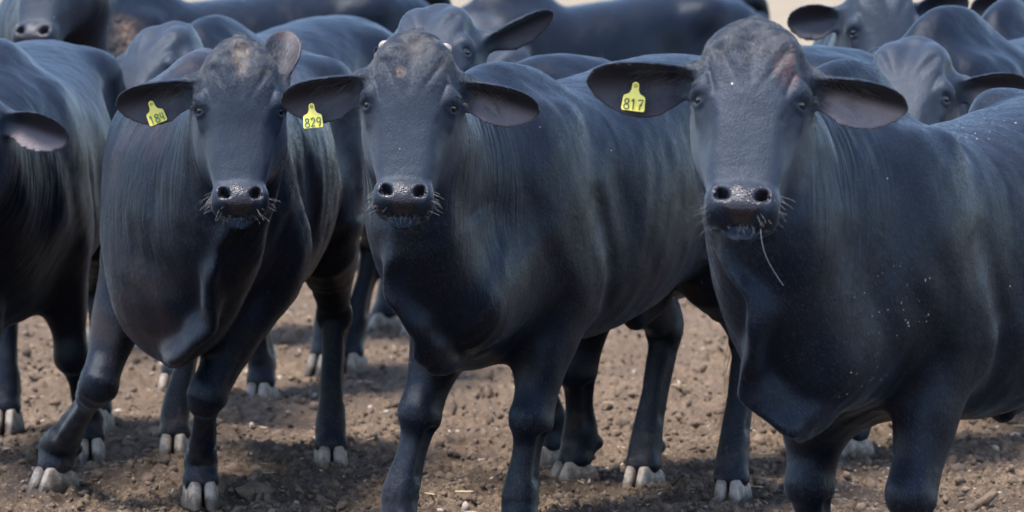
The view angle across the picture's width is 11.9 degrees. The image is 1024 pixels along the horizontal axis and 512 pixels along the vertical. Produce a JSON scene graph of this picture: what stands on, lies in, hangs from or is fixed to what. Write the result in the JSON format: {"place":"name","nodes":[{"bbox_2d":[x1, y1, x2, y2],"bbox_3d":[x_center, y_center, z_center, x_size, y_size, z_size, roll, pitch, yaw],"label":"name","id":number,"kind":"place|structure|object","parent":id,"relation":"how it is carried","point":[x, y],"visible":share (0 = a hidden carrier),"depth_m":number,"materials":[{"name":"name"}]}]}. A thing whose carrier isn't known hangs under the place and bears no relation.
{"place":"outdoors","nodes":[
{"label":"outdoors","id":0,"kind":"place"},
{"bbox_2d":[0,0,1023,511],"bbox_3d":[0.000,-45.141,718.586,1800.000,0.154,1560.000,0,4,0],"label":"ground","id":1,"kind":"structure","parent":0,"point":[672,494],"depth_m":16.46,"materials":[{"name":"brown soil"}]},
{"bbox_2d":[0,38,125,463],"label":"black bull","id":2,"kind":"object","parent":1,"relation":"on","point":[58,99],"visible":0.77,"depth_m":15.63,"materials":[{"name":"black"}]},
{"bbox_2d":[26,30,364,511],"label":"black bull","id":3,"kind":"object","parent":1,"relation":"on","point":[231,216],"visible":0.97,"depth_m":14.40,"materials":[{"name":"black"}]},
{"bbox_2d":[0,0,451,349],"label":"black bull","id":4,"kind":"object","parent":1,"relation":"on","point":[114,28],"visible":0.2,"depth_m":20.15,"materials":[{"name":"black"}]},
{"bbox_2d":[116,15,392,398],"bbox_3d":[-1.006,-0.172,18.093,0.778,1.436,2.870,1,4,16],"label":"black bull","id":5,"kind":"object","parent":1,"relation":"on","point":[351,43],"visible":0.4,"depth_m":18.41,"materials":[{"name":"black"}]},
{"bbox_2d":[0,269,1023,511],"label":"dirt clods","id":6,"kind":"object","parent":1,"relation":"on","point":[150,478],"visible":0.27,"depth_m":16.24,"materials":[{"name":"brown soil"}]},
{"bbox_2d":[4,305,1020,511],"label":"pale stones","id":7,"kind":"object","parent":1,"relation":"on","point":[465,506],"visible":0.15,"depth_m":16.93,"materials":[{"name":"grey stone"}]},
{"bbox_2d":[1,312,1023,511],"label":"straw bits","id":8,"kind":"object","parent":1,"relation":"on","point":[455,432],"visible":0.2,"depth_m":16.11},
{"bbox_2d":[281,26,763,511],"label":"black bull","id":9,"kind":"object","parent":1,"relation":"on","point":[530,227],"visible":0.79,"depth_m":13.66,"materials":[{"name":"black"}]},
{"bbox_2d":[460,0,769,62],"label":"black bull","id":10,"kind":"object","parent":1,"relation":"on","point":[613,30],"visible":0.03,"depth_m":24.61,"materials":[{"name":"black"}]},
{"bbox_2d":[373,3,879,481],"bbox_3d":[0.399,-0.051,15.621,2.248,1.517,0.736,-3,5,-36],"label":"black bull","id":11,"kind":"object","parent":1,"relation":"on","point":[573,444],"visible":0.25,"depth_m":15.26,"materials":[{"name":"black"}]},
{"bbox_2d":[586,14,1023,511],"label":"black bull","id":12,"kind":"object","parent":1,"relation":"on","point":[863,227],"visible":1,"depth_m":11.59,"materials":[{"name":"black"}]},
{"bbox_2d":[787,0,968,51],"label":"black bull","id":13,"kind":"object","parent":1,"relation":"on","point":[866,25],"visible":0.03,"depth_m":17.41,"materials":[{"name":"black"}]},
{"bbox_2d":[872,5,1023,441],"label":"black bull","id":14,"kind":"object","parent":1,"relation":"on","point":[939,64],"visible":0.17,"depth_m":15.70,"materials":[{"name":"black"}]},
{"bbox_2d":[970,0,1023,16],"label":"black bull","id":15,"kind":"object","parent":1,"relation":"on","point":[980,7],"visible":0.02,"depth_m":18.71,"materials":[{"name":"black"}]},
{"bbox_2d":[982,0,1023,39],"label":"black bull","id":16,"kind":"object","parent":1,"relation":"on","point":[1004,19],"visible":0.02,"depth_m":17.43,"materials":[{"name":"black"}]}
]}

